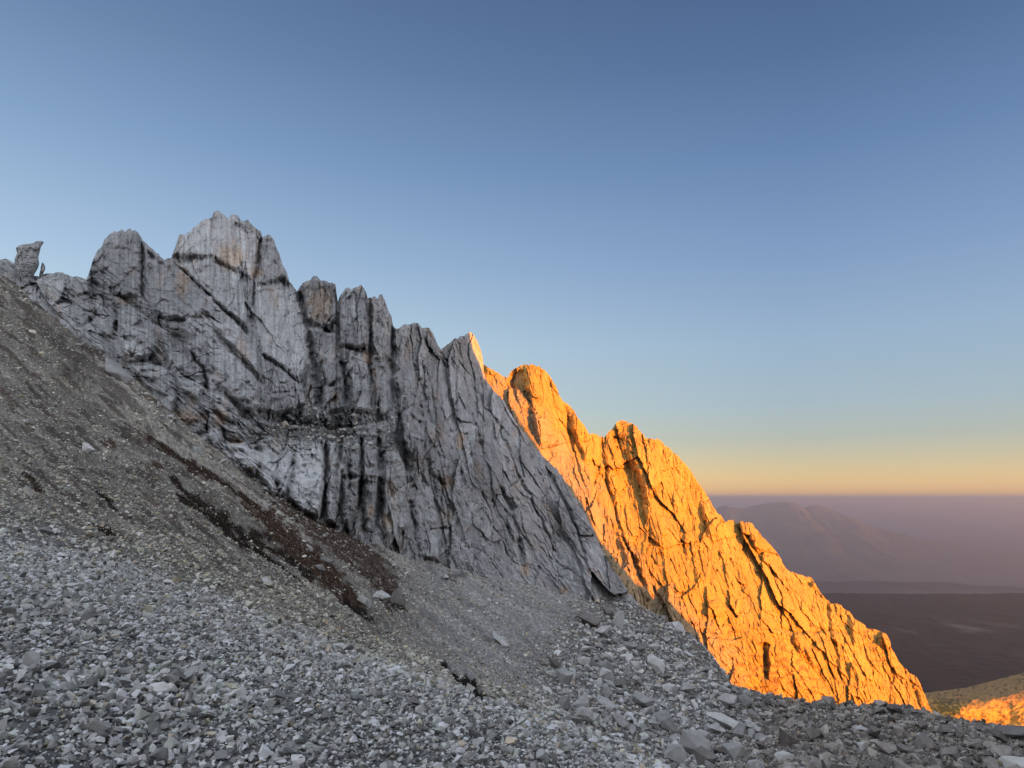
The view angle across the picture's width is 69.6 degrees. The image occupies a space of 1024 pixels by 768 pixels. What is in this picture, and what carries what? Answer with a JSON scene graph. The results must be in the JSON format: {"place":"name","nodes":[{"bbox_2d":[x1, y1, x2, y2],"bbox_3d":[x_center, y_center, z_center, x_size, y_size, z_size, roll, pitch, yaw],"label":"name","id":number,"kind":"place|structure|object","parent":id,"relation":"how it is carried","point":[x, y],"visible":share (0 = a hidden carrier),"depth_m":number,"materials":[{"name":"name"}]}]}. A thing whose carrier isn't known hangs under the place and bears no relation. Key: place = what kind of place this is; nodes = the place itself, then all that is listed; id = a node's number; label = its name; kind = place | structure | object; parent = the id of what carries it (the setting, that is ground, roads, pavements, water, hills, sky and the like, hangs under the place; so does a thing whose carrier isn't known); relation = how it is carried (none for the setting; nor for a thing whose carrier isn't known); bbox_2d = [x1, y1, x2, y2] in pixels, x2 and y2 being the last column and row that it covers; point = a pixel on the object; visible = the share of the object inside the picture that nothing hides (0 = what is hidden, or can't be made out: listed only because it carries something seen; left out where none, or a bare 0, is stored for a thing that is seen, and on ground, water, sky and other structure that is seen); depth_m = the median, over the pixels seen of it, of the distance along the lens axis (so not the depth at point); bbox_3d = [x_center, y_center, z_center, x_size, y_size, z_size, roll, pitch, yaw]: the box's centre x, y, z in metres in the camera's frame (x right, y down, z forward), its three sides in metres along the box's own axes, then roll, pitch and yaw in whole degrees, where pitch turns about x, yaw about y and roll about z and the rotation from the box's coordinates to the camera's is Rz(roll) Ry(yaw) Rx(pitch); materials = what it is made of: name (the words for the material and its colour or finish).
{"place":"outdoors","nodes":[
{"label":"outdoors","id":0,"kind":"place"},
{"bbox_2d":[0,259,636,603],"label":"cliff","id":1,"kind":"structure","parent":0,"point":[450,483],"depth_m":124.37,"materials":[{"name":"stone"}]},
{"bbox_2d":[86,229,210,322],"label":"rock tower","id":2,"kind":"structure","parent":1,"relation":"on","point":[133,269],"depth_m":130.93,"materials":[{"name":"stone"}]},
{"bbox_2d":[168,210,259,348],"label":"rock peak","id":3,"kind":"object","parent":1,"relation":"on","point":[215,258],"visible":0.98,"depth_m":144.12,"materials":[{"name":"stone"}]},
{"bbox_2d":[252,231,313,383],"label":"rock spire","id":4,"kind":"object","parent":1,"relation":"on","point":[281,334],"visible":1,"depth_m":138.50,"materials":[{"name":"stone"}]},
{"bbox_2d":[298,276,338,336],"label":"rock block","id":5,"kind":"object","parent":1,"relation":"on","point":[320,302],"visible":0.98,"depth_m":146.12,"materials":[{"name":"stone"}]},
{"bbox_2d":[244,400,397,450],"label":"rubble","id":6,"kind":"object","parent":1,"relation":"on","point":[255,403],"visible":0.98,"depth_m":114.98,"materials":[{"name":"stone"}]},
{"bbox_2d":[337,285,371,355],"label":"rock tower","id":7,"kind":"structure","parent":1,"relation":"on","point":[354,326],"depth_m":142.07,"materials":[{"name":"stone"}]},
{"bbox_2d":[369,294,393,376],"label":"rock spire","id":8,"kind":"object","parent":1,"relation":"on","point":[381,337],"visible":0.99,"depth_m":144.74,"materials":[{"name":"stone"}]},
{"bbox_2d":[392,322,447,410],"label":"rock ridge","id":9,"kind":"object","parent":1,"relation":"on","point":[419,379],"visible":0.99,"depth_m":153.41,"materials":[{"name":"stone"}]},
{"bbox_2d":[447,332,493,421],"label":"rock peak","id":10,"kind":"object","parent":1,"relation":"on","point":[467,379],"visible":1,"depth_m":174.85,"materials":[{"name":"stone"}]},
{"bbox_2d":[0,274,1023,767],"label":"ground","id":11,"kind":"structure","parent":0,"point":[80,358],"depth_m":58.12,"materials":[{"name":"gravel"}]},
{"bbox_2d":[3,742,17,757],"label":"boulder","id":12,"kind":"object","parent":11,"relation":"on","point":[6,750],"visible":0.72,"depth_m":4.02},
{"bbox_2d":[14,241,43,285],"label":"rock pinnacle","id":13,"kind":"object","parent":11,"relation":"on","point":[26,262],"visible":0.95,"depth_m":134.23,"materials":[{"name":"stone"}]},
{"bbox_2d":[37,526,53,534],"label":"boulder","id":14,"kind":"object","parent":11,"relation":"on","point":[48,530],"visible":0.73,"depth_m":18.31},
{"bbox_2d":[82,442,94,452],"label":"boulder","id":15,"kind":"object","parent":11,"relation":"on","point":[87,448],"visible":0.93,"depth_m":47.87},
{"bbox_2d":[105,357,133,383],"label":"boulder","id":16,"kind":"object","parent":11,"relation":"on","point":[115,370],"visible":1,"depth_m":95.55,"materials":[{"name":"stone"}]},
{"bbox_2d":[151,645,166,652],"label":"boulder","id":17,"kind":"object","parent":11,"relation":"on","point":[156,649],"visible":0.93,"depth_m":7.21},
{"bbox_2d":[19,421,493,700],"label":"dry grass","id":18,"kind":"structure","parent":11,"relation":"on","point":[256,541],"depth_m":55.48,"materials":[{"name":"plant"}]},
{"bbox_2d":[319,556,333,562],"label":"boulder","id":19,"kind":"object","parent":11,"relation":"on","point":[326,559],"visible":0.99,"depth_m":63.15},
{"bbox_2d":[0,535,669,767],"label":"gravel","id":20,"kind":"structure","parent":11,"relation":"on","point":[159,681],"depth_m":6.62,"materials":[{"name":"gravel"}]},
{"bbox_2d":[36,715,53,723],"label":"boulder","id":21,"kind":"object","parent":20,"relation":"on","point":[39,719],"visible":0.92,"depth_m":4.64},
{"bbox_2d":[107,736,122,746],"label":"boulder","id":22,"kind":"object","parent":20,"relation":"on","point":[114,741],"visible":1,"depth_m":4.60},
{"bbox_2d":[278,745,299,754],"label":"boulder","id":23,"kind":"object","parent":20,"relation":"on","point":[287,749],"visible":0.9,"depth_m":5.20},
{"bbox_2d":[351,694,361,701],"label":"boulder","id":24,"kind":"object","parent":20,"relation":"on","point":[358,697],"visible":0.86,"depth_m":7.01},
{"bbox_2d":[357,595,371,607],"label":"boulder","id":25,"kind":"object","parent":11,"relation":"on","point":[364,601],"visible":0.99,"depth_m":49.64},
{"bbox_2d":[373,590,390,600],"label":"boulder","id":26,"kind":"object","parent":11,"relation":"on","point":[381,595],"visible":0.93,"depth_m":59.67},
{"bbox_2d":[390,588,403,605],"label":"boulder","id":27,"kind":"object","parent":11,"relation":"on","point":[397,596],"visible":1,"depth_m":62.53,"materials":[{"name":"stone"}]},
{"bbox_2d":[406,696,417,704],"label":"boulder","id":28,"kind":"object","parent":11,"relation":"on","point":[413,700],"visible":1,"depth_m":7.20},
{"bbox_2d":[493,632,508,646],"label":"boulder","id":29,"kind":"object","parent":11,"relation":"on","point":[499,639],"visible":1,"depth_m":70.59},
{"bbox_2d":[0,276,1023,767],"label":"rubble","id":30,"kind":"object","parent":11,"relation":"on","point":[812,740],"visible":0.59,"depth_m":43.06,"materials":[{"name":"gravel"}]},
{"bbox_2d":[545,653,559,667],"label":"boulder","id":31,"kind":"object","parent":11,"relation":"on","point":[554,662],"visible":1,"depth_m":71.63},
{"bbox_2d":[558,695,570,709],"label":"boulder","id":32,"kind":"object","parent":11,"relation":"on","point":[564,702],"visible":0.87,"depth_m":43.15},
{"bbox_2d":[556,668,573,684],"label":"boulder","id":33,"kind":"object","parent":11,"relation":"on","point":[564,675],"visible":0.95,"depth_m":62.06,"materials":[{"name":"stone"}]},
{"bbox_2d":[571,693,588,707],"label":"boulder","id":34,"kind":"object","parent":11,"relation":"on","point":[582,700],"visible":0.66,"depth_m":52.74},
{"bbox_2d":[577,656,590,664],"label":"boulder","id":35,"kind":"object","parent":11,"relation":"on","point":[583,660],"visible":0.91,"depth_m":82.76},
{"bbox_2d":[576,706,593,722],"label":"boulder","id":36,"kind":"object","parent":11,"relation":"on","point":[585,713],"visible":0.97,"depth_m":40.91,"materials":[{"name":"stone"}]},
{"bbox_2d":[576,612,600,625],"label":"boulder","id":37,"kind":"object","parent":11,"relation":"on","point":[589,618],"visible":0.98,"depth_m":113.98,"materials":[{"name":"stone"}]},
{"bbox_2d":[592,679,603,687],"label":"boulder","id":38,"kind":"object","parent":11,"relation":"on","point":[598,683],"visible":0.78,"depth_m":71.97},
{"bbox_2d":[594,625,609,634],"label":"boulder","id":39,"kind":"object","parent":11,"relation":"on","point":[602,630],"visible":0.94,"depth_m":109.32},
{"bbox_2d":[597,661,612,670],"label":"boulder","id":40,"kind":"object","parent":11,"relation":"on","point":[605,664],"visible":0.85,"depth_m":83.95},
{"bbox_2d":[596,696,615,709],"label":"boulder","id":41,"kind":"object","parent":11,"relation":"on","point":[605,702],"visible":0.87,"depth_m":59.31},
{"bbox_2d":[599,667,613,680],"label":"boulder","id":42,"kind":"object","parent":11,"relation":"on","point":[606,674],"visible":0.84,"depth_m":78.24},
{"bbox_2d":[602,686,610,698],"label":"boulder","id":43,"kind":"object","parent":11,"relation":"on","point":[606,691],"visible":0.8,"depth_m":66.74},
{"bbox_2d":[603,606,613,614],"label":"boulder","id":44,"kind":"object","parent":11,"relation":"on","point":[608,610],"visible":1,"depth_m":140.07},
{"bbox_2d":[603,652,613,660],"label":"boulder","id":45,"kind":"object","parent":11,"relation":"on","point":[608,655],"visible":1,"depth_m":91.65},
{"bbox_2d":[613,610,623,629],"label":"boulder","id":46,"kind":"object","parent":11,"relation":"on","point":[618,620],"visible":0.93,"depth_m":123.54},
{"bbox_2d":[612,714,628,727],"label":"boulder","id":47,"kind":"object","parent":11,"relation":"on","point":[620,720],"visible":0.85,"depth_m":52.57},
{"bbox_2d":[625,653,633,660],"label":"boulder","id":48,"kind":"object","parent":11,"relation":"on","point":[629,657],"visible":0.74,"depth_m":97.23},
{"bbox_2d":[622,641,637,649],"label":"boulder","id":49,"kind":"object","parent":11,"relation":"on","point":[630,645],"visible":0.92,"depth_m":105.90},
{"bbox_2d":[628,724,636,736],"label":"boulder","id":50,"kind":"object","parent":11,"relation":"on","point":[632,729],"visible":0.99,"depth_m":50.03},
{"bbox_2d":[629,661,640,669],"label":"boulder","id":51,"kind":"object","parent":11,"relation":"on","point":[636,665],"visible":0.93,"depth_m":93.17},
{"bbox_2d":[632,675,641,683],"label":"boulder","id":52,"kind":"object","parent":11,"relation":"on","point":[636,679],"visible":1,"depth_m":79.87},
{"bbox_2d":[630,691,652,706],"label":"boulder","id":53,"kind":"object","parent":11,"relation":"on","point":[639,698],"visible":0.94,"depth_m":68.80,"materials":[{"name":"stone"}]},
{"bbox_2d":[640,705,654,714],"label":"boulder","id":54,"kind":"object","parent":11,"relation":"on","point":[648,710],"visible":0.81,"depth_m":64.98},
{"bbox_2d":[642,627,653,634],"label":"boulder","id":55,"kind":"object","parent":11,"relation":"on","point":[647,631],"visible":0.91,"depth_m":129.78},
{"bbox_2d":[647,719,660,726],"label":"boulder","id":56,"kind":"object","parent":11,"relation":"on","point":[653,723],"visible":0.98,"depth_m":57.45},
{"bbox_2d":[649,643,660,650],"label":"boulder","id":57,"kind":"object","parent":11,"relation":"on","point":[654,646],"visible":1,"depth_m":108.36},
{"bbox_2d":[647,656,664,673],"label":"boulder","id":58,"kind":"object","parent":11,"relation":"on","point":[656,664],"visible":0.9,"depth_m":92.24,"materials":[{"name":"stone"}]},
{"bbox_2d":[653,710,676,731],"bbox_3d":[12.214,26.928,58.556,1.461,1.501,1.454,3,-9,-20],"label":"boulder","id":59,"kind":"object","parent":11,"relation":"on","point":[664,719],"visible":0.9,"depth_m":58.27,"materials":[{"name":"stone"}]},
{"bbox_2d":[662,683,678,693],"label":"boulder","id":60,"kind":"object","parent":11,"relation":"on","point":[670,687],"visible":0.88,"depth_m":79.91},
{"bbox_2d":[664,743,686,763],"bbox_3d":[8.935,20.105,40.017,1.182,1.008,0.797,-2,-11,29],"label":"boulder","id":61,"kind":"object","parent":11,"relation":"on","point":[676,753],"visible":0.84,"depth_m":39.85,"materials":[{"name":"stone"}]},
{"bbox_2d":[682,682,695,692],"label":"boulder","id":62,"kind":"object","parent":11,"relation":"on","point":[688,687],"visible":1,"depth_m":79.48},
{"bbox_2d":[678,729,710,754],"bbox_3d":[12.023,23.741,48.547,2.097,1.420,1.329,29,3,8],"label":"boulder","id":63,"kind":"object","parent":11,"relation":"on","point":[690,740],"visible":0.66,"depth_m":48.22,"materials":[{"name":"stone"}]},
{"bbox_2d":[694,729,710,739],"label":"boulder","id":64,"kind":"object","parent":11,"relation":"on","point":[704,734],"visible":0.52,"depth_m":54.65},
{"bbox_2d":[693,746,717,766],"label":"boulder","id":65,"kind":"object","parent":11,"relation":"on","point":[702,754],"visible":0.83,"depth_m":38.28,"materials":[{"name":"stone"}]},
{"bbox_2d":[704,723,723,732],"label":"boulder","id":66,"kind":"object","parent":11,"relation":"on","point":[715,727],"visible":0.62,"depth_m":57.92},
{"bbox_2d":[710,689,720,699],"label":"boulder","id":67,"kind":"object","parent":11,"relation":"on","point":[716,694],"visible":0.84,"depth_m":75.57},
{"bbox_2d":[713,745,724,753],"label":"boulder","id":68,"kind":"object","parent":11,"relation":"on","point":[720,749],"visible":0.76,"depth_m":48.70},
{"bbox_2d":[706,712,738,727],"bbox_3d":[16.995,27.085,59.338,2.493,0.824,1.754,20,-8,3],"label":"boulder","id":69,"kind":"object","parent":11,"relation":"on","point":[722,719],"visible":0.85,"depth_m":58.97,"materials":[{"name":"stone"}]},
{"bbox_2d":[719,685,731,692],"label":"boulder","id":70,"kind":"object","parent":11,"relation":"on","point":[723,688],"visible":1,"depth_m":79.69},
{"bbox_2d":[717,693,736,705],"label":"boulder","id":71,"kind":"object","parent":11,"relation":"on","point":[725,699],"visible":1,"depth_m":69.20,"materials":[{"name":"stone"}]},
{"bbox_2d":[722,742,747,758],"bbox_3d":[13.371,22.075,44.044,1.546,1.045,1.114,-3,-9,19],"label":"boulder","id":72,"kind":"object","parent":11,"relation":"on","point":[733,750],"visible":0.88,"depth_m":43.71,"materials":[{"name":"stone"}]},
{"bbox_2d":[732,722,745,737],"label":"boulder","id":73,"kind":"object","parent":11,"relation":"on","point":[739,729],"visible":0.93,"depth_m":55.13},
{"bbox_2d":[737,694,752,708],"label":"boulder","id":74,"kind":"object","parent":11,"relation":"on","point":[746,700],"visible":0.93,"depth_m":68.28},
{"bbox_2d":[748,728,755,739],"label":"boulder","id":75,"kind":"object","parent":11,"relation":"on","point":[751,734],"visible":0.86,"depth_m":52.53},
{"bbox_2d":[747,759,763,767],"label":"boulder","id":76,"kind":"object","parent":11,"relation":"on","point":[754,763],"visible":1,"depth_m":33.94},
{"bbox_2d":[774,750,793,760],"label":"boulder","id":77,"kind":"object","parent":11,"relation":"on","point":[782,755],"visible":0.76,"depth_m":38.66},
{"bbox_2d":[778,727,797,747],"bbox_3d":[17.312,22.543,46.557,1.773,0.936,1.068,36,-15,-14],"label":"boulder","id":78,"kind":"object","parent":11,"relation":"on","point":[785,738],"visible":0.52,"depth_m":46.31,"materials":[{"name":"stone"}]},
{"bbox_2d":[784,719,796,728],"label":"boulder","id":79,"kind":"object","parent":11,"relation":"on","point":[788,724],"visible":0.91,"depth_m":54.31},
{"bbox_2d":[805,757,821,767],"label":"boulder","id":80,"kind":"object","parent":11,"relation":"on","point":[814,762],"visible":1,"depth_m":31.83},
{"bbox_2d":[812,747,823,755],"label":"boulder","id":81,"kind":"object","parent":11,"relation":"on","point":[815,751],"visible":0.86,"depth_m":38.65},
{"bbox_2d":[821,696,835,709],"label":"boulder","id":82,"kind":"object","parent":11,"relation":"on","point":[829,701],"visible":0.93,"depth_m":58.79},
{"bbox_2d":[852,725,866,733],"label":"boulder","id":83,"kind":"object","parent":11,"relation":"on","point":[860,728],"visible":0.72,"depth_m":45.36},
{"bbox_2d":[857,742,868,751],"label":"boulder","id":84,"kind":"object","parent":11,"relation":"on","point":[862,746],"visible":0.98,"depth_m":38.04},
{"bbox_2d":[867,726,880,737],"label":"boulder","id":85,"kind":"object","parent":11,"relation":"on","point":[873,731],"visible":1,"depth_m":43.19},
{"bbox_2d":[867,760,886,767],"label":"boulder","id":86,"kind":"object","parent":11,"relation":"on","point":[874,764],"visible":1,"depth_m":30.21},
{"bbox_2d":[880,733,891,739],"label":"boulder","id":87,"kind":"object","parent":11,"relation":"on","point":[884,736],"visible":0.9,"depth_m":42.38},
{"bbox_2d":[874,741,898,753],"bbox_3d":[18.299,17.773,36.010,1.123,0.416,0.756,16,-11,-6],"label":"boulder","id":88,"kind":"object","parent":11,"relation":"on","point":[889,748],"visible":1,"depth_m":35.90,"materials":[{"name":"stone"}]},
{"bbox_2d":[886,703,902,713],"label":"boulder","id":89,"kind":"object","parent":11,"relation":"on","point":[893,707],"visible":0.98,"depth_m":53.87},
{"bbox_2d":[893,759,911,767],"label":"boulder","id":90,"kind":"object","parent":11,"relation":"on","point":[899,763],"visible":1,"depth_m":28.05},
{"bbox_2d":[896,742,913,753],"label":"boulder","id":91,"kind":"object","parent":11,"relation":"on","point":[902,748],"visible":0.78,"depth_m":36.19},
{"bbox_2d":[918,719,927,729],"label":"boulder","id":92,"kind":"object","parent":11,"relation":"on","point":[922,724],"visible":1,"depth_m":43.92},
{"bbox_2d":[914,733,933,749],"bbox_3d":[20.924,18.240,37.394,0.814,0.691,1.274,23,36,39],"label":"boulder","id":93,"kind":"object","parent":11,"relation":"on","point":[922,740],"visible":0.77,"depth_m":37.24,"materials":[{"name":"stone"}]},
{"bbox_2d":[932,758,941,766],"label":"boulder","id":94,"kind":"object","parent":11,"relation":"on","point":[936,761],"visible":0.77,"depth_m":30.09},
{"bbox_2d":[937,724,954,732],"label":"boulder","id":95,"kind":"object","parent":11,"relation":"on","point":[943,728],"visible":1,"depth_m":43.88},
{"bbox_2d":[942,746,958,757],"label":"boulder","id":96,"kind":"object","parent":11,"relation":"on","point":[950,752],"visible":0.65,"depth_m":34.11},
{"bbox_2d":[960,757,973,764],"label":"boulder","id":97,"kind":"object","parent":11,"relation":"on","point":[968,760],"visible":0.77,"depth_m":32.02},
{"bbox_2d":[967,740,984,748],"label":"boulder","id":98,"kind":"object","parent":11,"relation":"on","point":[975,744],"visible":1,"depth_m":39.15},
{"bbox_2d":[982,756,1000,767],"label":"boulder","id":99,"kind":"object","parent":11,"relation":"on","point":[989,761],"visible":0.99,"depth_m":31.19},
{"bbox_2d":[991,745,1013,756],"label":"boulder","id":100,"kind":"object","parent":11,"relation":"on","point":[1002,750],"visible":0.98,"depth_m":35.83,"materials":[{"name":"stone"}]},
{"bbox_2d":[993,725,1023,738],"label":"boulder","id":101,"kind":"object","parent":11,"relation":"on","point":[1013,731],"visible":0.65,"depth_m":44.64,"materials":[{"name":"stone"}]},
{"bbox_2d":[1001,755,1023,767],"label":"boulder","id":102,"kind":"object","parent":11,"relation":"on","point":[1008,761],"visible":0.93,"depth_m":31.06,"materials":[{"name":"stone"}]},
{"bbox_2d":[0,0,1023,504],"label":"sky","id":103,"kind":"structure","parent":0,"point":[780,243],"materials":[{"name":"blue"}]},
{"bbox_2d":[483,364,635,570],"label":"mountain peak","id":104,"kind":"structure","parent":0,"point":[566,444],"depth_m":262.31,"materials":[{"name":"stone"}]},
{"bbox_2d":[603,420,741,639],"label":"mountain peak","id":105,"kind":"structure","parent":0,"point":[674,526],"depth_m":281.46,"materials":[{"name":"stone"}]},
{"bbox_2d":[613,565,841,704],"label":"cliff","id":106,"kind":"structure","parent":0,"point":[794,660],"depth_m":269.06,"materials":[{"name":"stone"}]},
{"bbox_2d":[792,572,931,712],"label":"rock ridge","id":107,"kind":"object","parent":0,"point":[871,668],"visible":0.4,"depth_m":327.90,"materials":[{"name":"stone"}]},
{"bbox_2d":[728,520,805,629],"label":"rock pinnacle","id":108,"kind":"object","parent":107,"relation":"on","point":[767,585],"visible":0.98,"depth_m":310.34,"materials":[{"name":"stone"}]},
{"bbox_2d":[713,505,1023,593],"bbox_3d":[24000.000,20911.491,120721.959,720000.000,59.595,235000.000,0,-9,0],"label":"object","id":109,"kind":"structure","parent":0,"point":[1000,527],"depth_m":53669.32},
{"bbox_2d":[715,501,1023,587],"bbox_3d":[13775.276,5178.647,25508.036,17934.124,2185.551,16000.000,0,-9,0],"label":"hills","id":110,"kind":"structure","parent":0,"point":[816,543],"depth_m":22042.17,"materials":[{"name":"purple"}]},
{"bbox_2d":[821,593,1023,692],"bbox_3d":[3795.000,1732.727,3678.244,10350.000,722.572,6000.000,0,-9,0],"label":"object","id":111,"kind":"structure","parent":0,"point":[943,641],"depth_m":4494.43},
{"bbox_2d":[924,673,1023,725],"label":"hills","id":112,"kind":"structure","parent":0,"point":[1000,701],"depth_m":799.57,"materials":[{"name":"stone"}]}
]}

